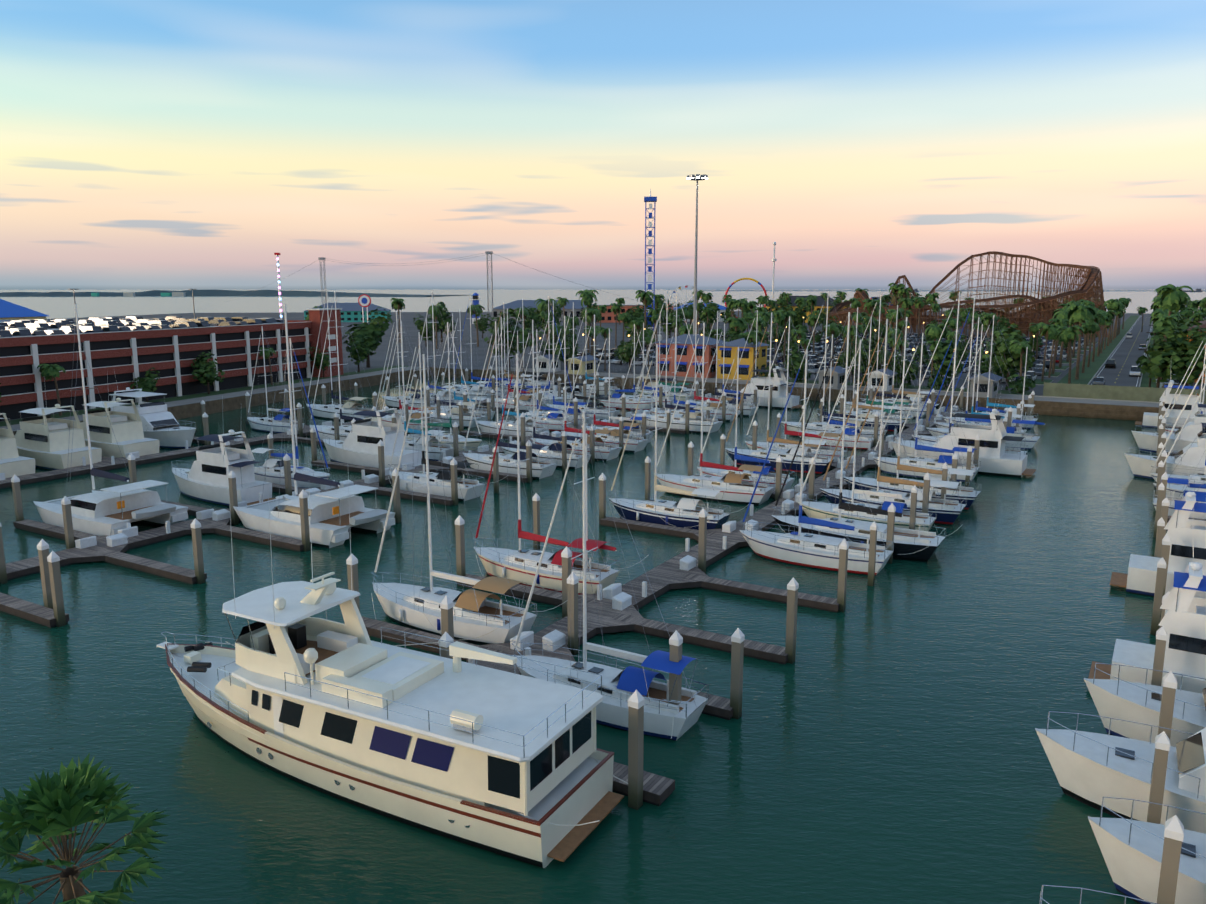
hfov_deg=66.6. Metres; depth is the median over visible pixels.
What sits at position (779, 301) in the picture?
palm
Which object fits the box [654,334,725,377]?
house
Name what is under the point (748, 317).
palm
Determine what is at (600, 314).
palm
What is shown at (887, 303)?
red shop
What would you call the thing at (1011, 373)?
tree
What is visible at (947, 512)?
boat
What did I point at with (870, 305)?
palm
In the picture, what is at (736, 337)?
tree
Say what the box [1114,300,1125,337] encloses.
palm
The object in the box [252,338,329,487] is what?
boat
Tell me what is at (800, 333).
palm
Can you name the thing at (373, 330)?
tree
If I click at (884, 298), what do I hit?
palm
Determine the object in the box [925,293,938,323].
palm
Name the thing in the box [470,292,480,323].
observation tower
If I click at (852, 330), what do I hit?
palm
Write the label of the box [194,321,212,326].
car
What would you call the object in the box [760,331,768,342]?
palm
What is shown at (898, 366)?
tree
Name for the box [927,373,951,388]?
bush
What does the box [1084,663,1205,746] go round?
boat
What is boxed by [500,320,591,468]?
boat
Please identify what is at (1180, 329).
tree
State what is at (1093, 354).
palm
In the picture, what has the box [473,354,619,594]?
sailboat
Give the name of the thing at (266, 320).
car
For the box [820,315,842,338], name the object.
tree
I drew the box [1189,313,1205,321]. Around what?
palm
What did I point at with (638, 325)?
palm
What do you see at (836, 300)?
palm
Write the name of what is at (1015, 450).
boat
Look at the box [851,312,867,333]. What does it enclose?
palm
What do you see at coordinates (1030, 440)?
boat
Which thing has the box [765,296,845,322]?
yellow restaurant
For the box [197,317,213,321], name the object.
car
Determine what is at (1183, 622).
boat
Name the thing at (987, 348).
tree
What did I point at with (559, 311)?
tree
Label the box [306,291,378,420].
boat
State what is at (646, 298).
palm
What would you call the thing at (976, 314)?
palm
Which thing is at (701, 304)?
palm
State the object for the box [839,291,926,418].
boat
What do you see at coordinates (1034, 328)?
palm
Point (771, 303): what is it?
palm
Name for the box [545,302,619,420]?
boat
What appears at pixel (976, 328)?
palm
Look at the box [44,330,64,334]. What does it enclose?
car
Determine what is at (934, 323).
tree
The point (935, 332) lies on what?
palm
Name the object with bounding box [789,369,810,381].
bush
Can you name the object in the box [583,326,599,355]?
palm
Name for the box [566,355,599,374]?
bulkhead shed
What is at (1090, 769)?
boat
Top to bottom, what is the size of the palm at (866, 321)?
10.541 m
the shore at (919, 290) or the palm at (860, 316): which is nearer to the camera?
the palm at (860, 316)
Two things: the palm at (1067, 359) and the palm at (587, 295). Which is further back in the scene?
the palm at (587, 295)
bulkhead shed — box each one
[534,354,560,371]
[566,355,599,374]
[815,366,849,388]
[863,368,897,390]
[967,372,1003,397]
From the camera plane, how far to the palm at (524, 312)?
251.10 m
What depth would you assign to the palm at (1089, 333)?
264.52 m
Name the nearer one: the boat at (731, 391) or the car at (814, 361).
the boat at (731, 391)
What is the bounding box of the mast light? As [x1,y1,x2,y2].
[686,174,707,333]
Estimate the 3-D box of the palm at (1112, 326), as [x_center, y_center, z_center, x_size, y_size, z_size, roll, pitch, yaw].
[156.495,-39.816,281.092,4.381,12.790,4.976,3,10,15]
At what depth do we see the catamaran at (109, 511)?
70.19 m
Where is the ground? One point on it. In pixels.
(1124, 351)
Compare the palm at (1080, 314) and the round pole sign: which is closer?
the palm at (1080, 314)
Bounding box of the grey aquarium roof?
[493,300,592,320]
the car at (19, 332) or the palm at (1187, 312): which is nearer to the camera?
the car at (19, 332)
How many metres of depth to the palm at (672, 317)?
241.18 m
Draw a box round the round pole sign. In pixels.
[358,294,370,323]
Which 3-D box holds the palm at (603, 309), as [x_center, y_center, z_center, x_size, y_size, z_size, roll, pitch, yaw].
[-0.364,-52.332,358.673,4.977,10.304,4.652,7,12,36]
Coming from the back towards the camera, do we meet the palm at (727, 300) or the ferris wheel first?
the ferris wheel
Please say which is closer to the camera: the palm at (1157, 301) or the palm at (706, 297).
the palm at (1157, 301)
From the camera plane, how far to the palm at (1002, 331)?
159.34 m
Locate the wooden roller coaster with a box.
[825,251,1107,337]
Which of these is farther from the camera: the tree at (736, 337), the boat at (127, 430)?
the tree at (736, 337)
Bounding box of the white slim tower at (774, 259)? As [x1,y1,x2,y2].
[771,242,776,299]
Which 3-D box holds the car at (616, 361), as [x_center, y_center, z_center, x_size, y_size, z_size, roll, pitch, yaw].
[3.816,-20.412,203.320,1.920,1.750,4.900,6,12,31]
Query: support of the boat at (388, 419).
on the marina basin water at (878, 742)
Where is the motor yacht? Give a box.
[156,478,623,867]
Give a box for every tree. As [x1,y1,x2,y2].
[129,367,159,401]
[191,351,224,393]
[305,306,321,319]
[308,346,331,376]
[342,307,392,367]
[346,337,374,371]
[413,314,435,346]
[425,301,455,341]
[473,314,492,337]
[484,308,528,370]
[521,306,543,337]
[521,307,540,338]
[536,340,550,354]
[540,318,566,341]
[544,304,562,325]
[551,326,580,369]
[579,301,597,321]
[614,340,623,364]
[618,331,642,371]
[624,304,647,337]
[625,306,635,313]
[633,326,651,344]
[642,306,652,326]
[655,303,684,337]
[682,300,698,324]
[699,301,719,328]
[699,302,705,327]
[699,323,710,335]
[721,308,735,325]
[721,328,742,340]
[728,333,742,341]
[763,338,773,347]
[769,325,784,343]
[770,306,786,327]
[774,305,790,328]
[776,292,793,306]
[778,337,794,354]
[782,322,795,336]
[782,343,809,381]
[787,331,797,344]
[791,316,804,328]
[812,331,822,342]
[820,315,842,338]
[828,301,840,319]
[836,345,853,371]
[846,336,889,377]
[848,337,867,378]
[848,343,875,382]
[866,331,881,347]
[871,341,893,370]
[876,321,891,337]
[888,351,900,370]
[892,352,919,382]
[912,344,929,363]
[923,331,933,345]
[926,320,938,335]
[926,339,963,388]
[940,323,951,338]
[949,334,973,362]
[976,352,999,373]
[979,338,996,363]
[983,323,1035,389]
[990,316,1010,331]
[991,324,1004,339]
[1001,360,1015,383]
[1028,333,1042,351]
[1055,330,1076,349]
[1136,322,1187,387]
[1156,318,1193,341]
[1160,321,1205,388]
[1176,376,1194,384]
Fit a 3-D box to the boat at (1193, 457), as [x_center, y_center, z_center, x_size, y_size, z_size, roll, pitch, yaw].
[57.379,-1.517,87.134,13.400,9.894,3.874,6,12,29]
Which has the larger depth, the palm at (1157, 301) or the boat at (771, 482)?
the palm at (1157, 301)
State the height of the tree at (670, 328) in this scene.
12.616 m
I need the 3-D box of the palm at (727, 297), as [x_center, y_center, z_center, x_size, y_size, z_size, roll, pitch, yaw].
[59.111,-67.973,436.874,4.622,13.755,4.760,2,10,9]
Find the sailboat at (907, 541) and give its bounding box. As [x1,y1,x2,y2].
[772,312,945,561]
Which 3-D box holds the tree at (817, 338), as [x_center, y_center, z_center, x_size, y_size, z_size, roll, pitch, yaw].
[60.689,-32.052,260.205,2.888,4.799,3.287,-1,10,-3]
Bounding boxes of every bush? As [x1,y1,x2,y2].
[759,364,778,376]
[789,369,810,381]
[855,373,867,384]
[894,374,911,386]
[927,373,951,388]
[1005,374,1035,392]
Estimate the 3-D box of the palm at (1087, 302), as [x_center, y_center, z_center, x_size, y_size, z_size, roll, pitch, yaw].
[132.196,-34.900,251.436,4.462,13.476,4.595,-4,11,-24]
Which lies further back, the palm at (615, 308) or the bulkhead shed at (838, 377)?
the palm at (615, 308)
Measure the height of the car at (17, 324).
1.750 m
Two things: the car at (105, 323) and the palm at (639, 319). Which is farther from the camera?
the palm at (639, 319)
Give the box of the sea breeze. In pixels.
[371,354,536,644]
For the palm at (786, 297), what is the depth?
425.41 m
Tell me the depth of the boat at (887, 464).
89.95 m
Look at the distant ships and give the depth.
5424.85 m
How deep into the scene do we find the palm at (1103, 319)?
225.00 m
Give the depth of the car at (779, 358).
201.10 m
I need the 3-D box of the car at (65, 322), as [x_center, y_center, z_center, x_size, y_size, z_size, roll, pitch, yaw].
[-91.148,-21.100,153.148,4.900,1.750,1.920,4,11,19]
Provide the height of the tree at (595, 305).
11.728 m
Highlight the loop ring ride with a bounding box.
[724,278,766,317]
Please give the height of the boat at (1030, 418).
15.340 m
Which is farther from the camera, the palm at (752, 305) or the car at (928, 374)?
the palm at (752, 305)
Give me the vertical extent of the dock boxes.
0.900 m
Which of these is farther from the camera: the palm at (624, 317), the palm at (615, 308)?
the palm at (615, 308)
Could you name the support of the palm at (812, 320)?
on the ground
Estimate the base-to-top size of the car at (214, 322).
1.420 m
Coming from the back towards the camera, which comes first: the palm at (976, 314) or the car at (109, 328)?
the palm at (976, 314)
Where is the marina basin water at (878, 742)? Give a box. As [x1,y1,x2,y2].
[0,376,1167,903]
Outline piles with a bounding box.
[0,366,1183,903]
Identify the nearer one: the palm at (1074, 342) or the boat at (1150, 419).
the boat at (1150, 419)
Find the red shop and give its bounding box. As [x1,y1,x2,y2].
[870,297,921,323]
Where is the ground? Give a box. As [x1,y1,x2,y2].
[0,311,1205,435]
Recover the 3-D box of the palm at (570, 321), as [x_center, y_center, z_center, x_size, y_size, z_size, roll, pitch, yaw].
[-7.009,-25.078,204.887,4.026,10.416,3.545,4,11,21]
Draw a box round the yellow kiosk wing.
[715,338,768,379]
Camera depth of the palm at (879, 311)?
241.14 m
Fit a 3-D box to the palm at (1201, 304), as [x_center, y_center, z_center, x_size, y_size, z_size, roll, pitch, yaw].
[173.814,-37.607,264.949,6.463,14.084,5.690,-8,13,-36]
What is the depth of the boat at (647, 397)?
145.01 m
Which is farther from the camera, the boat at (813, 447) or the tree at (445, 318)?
the tree at (445, 318)
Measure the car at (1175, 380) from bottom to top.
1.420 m
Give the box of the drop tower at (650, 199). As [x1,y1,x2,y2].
[643,189,661,344]
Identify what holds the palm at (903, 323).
on the ground
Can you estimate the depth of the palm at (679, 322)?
218.90 m
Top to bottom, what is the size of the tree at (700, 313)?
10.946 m
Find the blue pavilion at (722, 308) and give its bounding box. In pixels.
[673,302,725,321]
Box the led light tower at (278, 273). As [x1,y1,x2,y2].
[274,253,281,318]
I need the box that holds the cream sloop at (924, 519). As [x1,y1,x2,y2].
[797,340,936,530]
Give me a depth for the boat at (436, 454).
99.95 m
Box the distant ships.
[911,289,1202,291]
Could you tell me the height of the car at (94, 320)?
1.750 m
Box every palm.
[0,753,169,903]
[37,363,65,415]
[259,347,275,384]
[390,298,404,342]
[428,305,443,348]
[466,304,484,346]
[515,308,530,348]
[517,328,531,337]
[528,339,537,352]
[531,331,543,346]
[534,298,556,343]
[538,311,556,339]
[545,325,563,344]
[556,297,568,315]
[563,316,579,342]
[575,289,598,352]
[583,308,599,354]
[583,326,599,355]
[589,308,601,348]
[596,305,607,326]
[598,327,611,370]
[609,303,623,346]
[615,298,624,324]
[616,312,631,340]
[631,320,644,356]
[634,317,644,325]
[635,290,654,343]
[641,329,654,357]
[644,336,654,365]
[647,308,664,343]
[649,315,662,341]
[652,294,664,334]
[668,312,682,335]
[672,319,684,335]
[673,308,684,325]
[679,326,692,334]
[683,309,692,324]
[692,290,703,325]
[697,302,704,333]
[701,293,712,324]
[701,308,713,322]
[708,329,723,339]
[723,295,731,323]
[725,299,735,316]
[725,317,744,331]
[727,300,737,316]
[729,329,740,339]
[734,300,748,332]
[739,322,749,332]
[739,332,747,337]
[741,312,751,331]
[745,330,763,377]
[746,301,758,329]
[746,315,753,328]
[748,317,768,341]
[752,307,768,316]
[753,311,773,343]
[758,295,769,306]
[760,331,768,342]
[765,299,775,330]
[769,312,787,363]
[776,299,784,305]
[777,310,795,360]
[782,293,792,303]
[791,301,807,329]
[791,329,806,348]
[794,298,806,307]
[795,325,806,348]
[798,338,811,358]
[805,297,816,331]
[807,306,814,328]
[807,314,820,352]
[812,310,822,329]
[819,308,829,328]
[820,293,829,308]
[822,323,840,366]
[832,296,840,303]
[836,291,846,308]
[838,325,847,349]
[843,325,862,379]
[849,298,861,325]
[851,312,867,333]
[854,288,868,293]
[860,325,874,339]
[862,299,882,332]
[862,316,875,342]
[872,303,888,336]
[879,294,892,322]
[887,327,902,348]
[888,283,905,305]
[888,308,904,351]
[888,336,903,369]
[894,340,908,358]
[897,287,911,332]
[898,298,914,338]
[899,320,909,340]
[902,310,913,332]
[913,296,926,338]
[924,324,947,370]
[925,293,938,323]
[925,341,943,388]
[929,303,941,319]
[944,310,956,330]
[944,317,964,331]
[945,331,957,358]
[949,291,961,300]
[959,307,974,341]
[964,316,976,340]
[971,312,980,342]
[971,324,980,348]
[975,308,994,335]
[976,320,992,346]
[980,312,996,350]
[993,330,1009,383]
[1008,340,1030,392]
[1013,298,1026,315]
[1028,322,1042,359]
[1037,323,1057,381]
[1048,318,1068,373]
[1048,325,1063,377]
[1052,308,1073,367]
[1056,325,1084,383]
[1059,303,1069,308]
[1063,303,1096,379]
[1064,307,1069,361]
[1067,301,1084,356]
[1076,320,1099,372]
[1078,300,1094,348]
[1087,308,1098,345]
[1087,312,1104,366]
[1092,310,1105,361]
[1097,316,1108,355]
[1100,310,1116,352]
[1101,321,1113,349]
[1103,299,1123,345]
[1107,308,1122,342]
[1112,308,1125,339]
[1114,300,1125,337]
[1119,298,1131,328]
[1137,307,1147,331]
[1149,309,1179,350]
[1151,297,1162,338]
[1153,314,1182,382]
[1154,288,1168,298]
[1155,284,1193,340]
[1180,307,1194,318]
[1185,300,1198,318]
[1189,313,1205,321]
[1193,308,1205,321]
[1195,297,1205,308]
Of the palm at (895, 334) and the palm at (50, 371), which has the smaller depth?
the palm at (50, 371)
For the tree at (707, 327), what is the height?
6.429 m
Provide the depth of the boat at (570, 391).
149.42 m
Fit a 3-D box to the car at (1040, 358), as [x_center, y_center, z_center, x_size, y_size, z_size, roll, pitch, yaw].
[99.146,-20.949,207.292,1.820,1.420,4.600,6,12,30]
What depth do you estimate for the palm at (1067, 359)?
207.20 m
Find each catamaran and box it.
[33,304,187,535]
[233,304,394,547]
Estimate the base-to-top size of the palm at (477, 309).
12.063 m
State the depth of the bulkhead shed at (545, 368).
182.82 m
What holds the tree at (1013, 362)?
on the ground
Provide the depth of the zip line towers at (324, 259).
449.02 m
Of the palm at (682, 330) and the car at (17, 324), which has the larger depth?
the palm at (682, 330)
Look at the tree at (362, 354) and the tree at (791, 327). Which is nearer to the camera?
the tree at (362, 354)
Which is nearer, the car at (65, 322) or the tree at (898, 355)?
the car at (65, 322)
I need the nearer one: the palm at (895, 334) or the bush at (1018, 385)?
the bush at (1018, 385)
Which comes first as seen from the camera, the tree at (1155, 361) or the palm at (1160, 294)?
the tree at (1155, 361)
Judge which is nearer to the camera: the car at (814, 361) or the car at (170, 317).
the car at (170, 317)
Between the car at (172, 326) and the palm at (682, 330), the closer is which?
the car at (172, 326)
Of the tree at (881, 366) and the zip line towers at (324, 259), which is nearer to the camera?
the tree at (881, 366)
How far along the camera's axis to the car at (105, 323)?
148.82 m
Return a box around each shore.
[0,290,455,296]
[702,290,1205,290]
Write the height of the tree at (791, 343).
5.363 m
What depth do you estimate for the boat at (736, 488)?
80.37 m
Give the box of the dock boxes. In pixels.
[0,385,957,663]
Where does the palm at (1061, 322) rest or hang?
on the ground
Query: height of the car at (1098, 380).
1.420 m
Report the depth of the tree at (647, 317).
326.35 m
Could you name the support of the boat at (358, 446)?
on the marina basin water at (878, 742)
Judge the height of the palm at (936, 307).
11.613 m
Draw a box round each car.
[0,322,8,326]
[0,330,12,337]
[5,329,32,336]
[7,322,25,327]
[10,320,30,322]
[26,323,57,329]
[28,327,46,330]
[30,331,46,335]
[34,319,51,320]
[35,321,53,322]
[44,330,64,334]
[48,322,65,329]
[50,320,69,324]
[59,326,76,329]
[62,329,82,333]
[78,321,94,323]
[79,326,102,332]
[82,323,95,325]
[88,317,105,319]
[92,319,110,322]
[95,321,117,326]
[96,325,118,331]
[106,317,119,319]
[116,322,126,326]
[118,327,131,330]
[122,322,135,325]
[126,316,143,318]
[127,326,145,330]
[131,323,148,325]
[136,319,154,322]
[144,325,160,329]
[148,320,168,325]
[158,325,171,328]
[165,316,182,319]
[169,324,187,328]
[174,318,191,320]
[175,321,197,327]
[186,319,204,320]
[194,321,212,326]
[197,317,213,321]
[208,320,224,325]
[214,317,232,321]
[218,322,236,325]
[231,317,247,320]
[233,321,248,324]
[243,319,262,324]
[255,318,272,323]
[275,319,284,322]
[592,355,602,363]
[599,349,613,354]
[600,355,614,363]
[611,357,627,363]
[633,357,646,365]
[644,357,655,365]
[767,350,777,355]
[771,356,782,363]
[778,363,788,371]
[807,364,818,373]
[808,355,816,359]
[809,359,819,363]
[812,347,822,352]
[816,362,827,367]
[821,347,830,354]
[823,357,830,365]
[834,347,842,353]
[906,355,916,360]
[909,342,917,347]
[916,366,927,374]
[923,371,930,377]
[958,363,968,372]
[1026,371,1036,380]
[1033,359,1040,365]
[1033,368,1044,375]
[1035,364,1046,372]
[1037,356,1046,361]
[1042,360,1051,367]
[1046,350,1053,356]
[1058,350,1066,358]
[1092,377,1104,384]
[1105,359,1115,367]
[1126,333,1132,337]
[1129,366,1140,376]
[1138,344,1145,349]
[1159,383,1184,388]
[1167,379,1190,385]
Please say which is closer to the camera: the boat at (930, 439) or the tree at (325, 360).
the boat at (930, 439)
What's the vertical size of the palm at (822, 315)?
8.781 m
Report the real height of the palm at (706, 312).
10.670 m
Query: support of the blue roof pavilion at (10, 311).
on the ground
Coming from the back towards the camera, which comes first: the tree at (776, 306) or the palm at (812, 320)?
the tree at (776, 306)
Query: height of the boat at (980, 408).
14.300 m
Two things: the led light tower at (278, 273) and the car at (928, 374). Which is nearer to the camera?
the car at (928, 374)
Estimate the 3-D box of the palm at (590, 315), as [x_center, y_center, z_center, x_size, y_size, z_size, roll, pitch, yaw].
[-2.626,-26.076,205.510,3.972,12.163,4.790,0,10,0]
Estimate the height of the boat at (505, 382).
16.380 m
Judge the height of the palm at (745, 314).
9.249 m
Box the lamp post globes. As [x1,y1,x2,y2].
[539,315,1152,379]
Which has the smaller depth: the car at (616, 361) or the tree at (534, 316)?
the car at (616, 361)
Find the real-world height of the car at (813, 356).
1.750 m
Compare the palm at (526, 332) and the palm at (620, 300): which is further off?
the palm at (620, 300)
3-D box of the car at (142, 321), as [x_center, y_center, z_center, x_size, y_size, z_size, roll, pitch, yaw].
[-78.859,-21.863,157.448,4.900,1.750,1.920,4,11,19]
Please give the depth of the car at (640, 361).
198.52 m
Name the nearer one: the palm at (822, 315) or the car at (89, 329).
the car at (89, 329)
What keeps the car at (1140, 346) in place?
on the ground
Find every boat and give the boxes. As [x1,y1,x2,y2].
[0,413,34,477]
[13,377,101,469]
[80,377,158,458]
[109,374,195,448]
[247,327,303,432]
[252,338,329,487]
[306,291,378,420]
[309,291,385,440]
[323,382,421,468]
[375,311,444,429]
[381,321,453,460]
[382,310,436,407]
[404,322,481,450]
[407,291,486,427]
[409,317,458,402]
[431,313,494,420]
[441,310,495,400]
[452,296,509,395]
[463,321,556,478]
[475,317,548,435]
[484,308,548,411]
[485,302,536,389]
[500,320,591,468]
[503,296,572,403]
[503,299,552,387]
[514,330,573,431]
[528,321,593,423]
[529,300,593,403]
[531,316,621,460]
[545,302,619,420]
[561,314,647,452]
[566,312,620,395]
[581,329,654,442]
[600,324,655,409]
[623,323,676,404]
[630,291,722,432]
[633,291,704,395]
[636,313,693,401]
[650,328,713,418]
[654,323,774,504]
[667,310,739,420]
[689,311,758,415]
[697,347,794,489]
[701,324,757,403]
[718,352,802,408]
[725,313,833,473]
[731,310,793,395]
[745,316,847,461]
[781,291,886,439]
[796,335,873,449]
[817,307,906,431]
[820,319,966,524]
[835,316,913,423]
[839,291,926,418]
[843,317,981,509]
[860,305,939,408]
[872,333,980,481]
[891,383,1035,477]
[897,292,1027,454]
[912,334,989,441]
[926,298,1044,449]
[934,317,1026,432]
[942,324,1024,426]
[952,315,1037,428]
[1035,711,1205,833]
[1039,885,1156,903]
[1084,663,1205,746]
[1088,514,1205,693]
[1088,797,1205,903]
[1110,464,1205,597]
[1124,423,1205,479]
[1131,404,1205,452]
[1135,371,1205,427]
[1150,366,1205,485]
[1153,383,1205,496]
[1153,425,1205,518]
[1155,339,1205,434]
[1165,343,1205,433]
[1166,365,1205,457]
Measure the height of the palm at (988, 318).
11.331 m
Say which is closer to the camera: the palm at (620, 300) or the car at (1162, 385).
the car at (1162, 385)
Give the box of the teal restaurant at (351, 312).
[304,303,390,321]
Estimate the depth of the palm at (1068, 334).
151.68 m
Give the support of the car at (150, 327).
on the parking garage
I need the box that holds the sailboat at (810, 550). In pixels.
[740,349,893,575]
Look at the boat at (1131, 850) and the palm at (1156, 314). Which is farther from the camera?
the palm at (1156, 314)
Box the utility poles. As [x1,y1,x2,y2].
[1146,325,1160,386]
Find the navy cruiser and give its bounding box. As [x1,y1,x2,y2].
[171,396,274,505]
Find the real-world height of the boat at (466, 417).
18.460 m
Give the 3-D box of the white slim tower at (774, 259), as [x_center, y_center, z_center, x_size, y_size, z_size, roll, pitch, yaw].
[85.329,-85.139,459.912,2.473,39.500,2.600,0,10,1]
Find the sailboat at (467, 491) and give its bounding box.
[388,332,484,500]
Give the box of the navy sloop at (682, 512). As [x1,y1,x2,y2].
[609,344,730,529]
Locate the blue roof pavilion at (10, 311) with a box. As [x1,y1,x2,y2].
[0,299,48,319]
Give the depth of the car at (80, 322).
157.50 m
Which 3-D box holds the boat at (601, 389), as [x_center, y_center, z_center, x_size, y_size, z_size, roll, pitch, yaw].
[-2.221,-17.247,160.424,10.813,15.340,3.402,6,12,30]
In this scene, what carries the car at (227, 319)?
on the parking garage
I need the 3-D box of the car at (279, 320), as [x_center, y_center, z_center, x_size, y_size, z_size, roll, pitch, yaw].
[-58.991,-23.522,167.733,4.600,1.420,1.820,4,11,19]
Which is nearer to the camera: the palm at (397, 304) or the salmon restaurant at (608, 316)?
the palm at (397, 304)
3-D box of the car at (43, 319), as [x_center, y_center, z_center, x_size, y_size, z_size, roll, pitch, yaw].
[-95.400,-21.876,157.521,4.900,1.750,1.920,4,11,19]
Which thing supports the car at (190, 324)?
on the parking garage
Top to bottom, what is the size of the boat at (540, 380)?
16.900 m
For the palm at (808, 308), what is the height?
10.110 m
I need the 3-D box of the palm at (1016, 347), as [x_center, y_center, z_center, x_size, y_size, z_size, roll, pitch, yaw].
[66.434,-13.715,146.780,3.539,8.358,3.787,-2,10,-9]
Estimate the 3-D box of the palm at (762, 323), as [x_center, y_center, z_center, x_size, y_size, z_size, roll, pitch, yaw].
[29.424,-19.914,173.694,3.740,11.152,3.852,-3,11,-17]
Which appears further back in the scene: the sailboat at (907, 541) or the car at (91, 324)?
the car at (91, 324)
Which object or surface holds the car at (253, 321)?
on the parking garage
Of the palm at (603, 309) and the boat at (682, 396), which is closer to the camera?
the boat at (682, 396)
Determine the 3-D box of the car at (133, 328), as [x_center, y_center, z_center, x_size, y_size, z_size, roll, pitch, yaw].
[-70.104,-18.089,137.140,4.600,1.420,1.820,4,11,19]
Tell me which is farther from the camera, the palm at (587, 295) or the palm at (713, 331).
the palm at (587, 295)
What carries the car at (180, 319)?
on the parking garage
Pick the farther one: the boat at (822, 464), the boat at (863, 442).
the boat at (863, 442)
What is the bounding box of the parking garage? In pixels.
[0,289,343,420]
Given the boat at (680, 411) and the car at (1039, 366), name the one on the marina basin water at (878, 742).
the boat at (680, 411)
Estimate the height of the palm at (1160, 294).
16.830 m
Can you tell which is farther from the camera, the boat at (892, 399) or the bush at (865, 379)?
the bush at (865, 379)
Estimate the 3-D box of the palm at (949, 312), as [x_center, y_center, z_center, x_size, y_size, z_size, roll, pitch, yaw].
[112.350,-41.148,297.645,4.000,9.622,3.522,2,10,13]
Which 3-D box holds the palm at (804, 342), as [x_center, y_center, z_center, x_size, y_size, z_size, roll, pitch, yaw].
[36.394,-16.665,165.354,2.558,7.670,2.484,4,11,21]
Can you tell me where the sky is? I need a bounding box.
[0,0,1205,289]
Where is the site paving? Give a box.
[0,315,1205,430]
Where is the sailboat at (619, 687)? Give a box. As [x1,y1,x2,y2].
[511,411,708,740]
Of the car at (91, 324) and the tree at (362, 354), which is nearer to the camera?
the car at (91, 324)
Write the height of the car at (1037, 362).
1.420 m
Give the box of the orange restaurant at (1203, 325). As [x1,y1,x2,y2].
[1187,320,1205,382]
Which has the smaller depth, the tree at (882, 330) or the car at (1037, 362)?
the car at (1037, 362)
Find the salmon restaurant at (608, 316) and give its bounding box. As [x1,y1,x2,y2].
[592,305,673,322]
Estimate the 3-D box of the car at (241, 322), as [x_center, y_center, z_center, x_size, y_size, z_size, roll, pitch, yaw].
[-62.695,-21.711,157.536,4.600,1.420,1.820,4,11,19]
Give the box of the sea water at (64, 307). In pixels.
[0,290,1205,318]
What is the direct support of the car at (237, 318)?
on the parking garage
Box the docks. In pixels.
[0,387,1205,805]
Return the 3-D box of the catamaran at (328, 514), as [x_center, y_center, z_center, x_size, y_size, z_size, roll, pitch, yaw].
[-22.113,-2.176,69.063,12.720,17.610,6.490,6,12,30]
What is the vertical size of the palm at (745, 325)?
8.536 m
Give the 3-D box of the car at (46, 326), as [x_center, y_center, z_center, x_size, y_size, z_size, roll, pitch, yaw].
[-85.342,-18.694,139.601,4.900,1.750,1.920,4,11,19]
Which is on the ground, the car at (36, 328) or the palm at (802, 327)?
the palm at (802, 327)
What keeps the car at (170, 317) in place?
on the parking garage
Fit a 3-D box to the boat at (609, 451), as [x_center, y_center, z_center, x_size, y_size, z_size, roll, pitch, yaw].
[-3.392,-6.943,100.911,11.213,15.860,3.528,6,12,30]
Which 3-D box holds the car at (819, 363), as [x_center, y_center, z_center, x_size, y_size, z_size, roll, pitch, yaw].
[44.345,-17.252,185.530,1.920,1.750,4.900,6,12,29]
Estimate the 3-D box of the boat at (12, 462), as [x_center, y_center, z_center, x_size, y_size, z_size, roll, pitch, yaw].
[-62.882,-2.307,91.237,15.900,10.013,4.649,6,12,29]
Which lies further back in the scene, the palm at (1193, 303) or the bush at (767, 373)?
the palm at (1193, 303)
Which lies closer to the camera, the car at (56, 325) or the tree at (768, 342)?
the car at (56, 325)
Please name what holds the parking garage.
on the ground
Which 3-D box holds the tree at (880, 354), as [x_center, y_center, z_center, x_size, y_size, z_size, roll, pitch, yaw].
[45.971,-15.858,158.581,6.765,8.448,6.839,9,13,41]
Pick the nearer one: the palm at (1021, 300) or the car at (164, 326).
the car at (164, 326)
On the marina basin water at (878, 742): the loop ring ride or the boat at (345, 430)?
the boat at (345, 430)
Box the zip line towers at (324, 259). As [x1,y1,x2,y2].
[204,251,672,322]
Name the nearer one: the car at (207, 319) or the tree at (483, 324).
the car at (207, 319)
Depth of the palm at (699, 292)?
385.86 m
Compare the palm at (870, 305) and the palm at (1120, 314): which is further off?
the palm at (1120, 314)
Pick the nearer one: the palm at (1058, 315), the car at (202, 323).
the car at (202, 323)
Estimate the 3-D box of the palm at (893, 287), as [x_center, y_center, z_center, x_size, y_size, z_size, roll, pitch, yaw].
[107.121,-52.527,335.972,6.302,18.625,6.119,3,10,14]
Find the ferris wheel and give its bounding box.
[669,285,703,321]
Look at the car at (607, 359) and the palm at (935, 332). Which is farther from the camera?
the car at (607, 359)
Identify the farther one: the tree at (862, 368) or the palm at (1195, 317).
the palm at (1195, 317)
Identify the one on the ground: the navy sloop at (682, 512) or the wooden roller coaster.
the wooden roller coaster

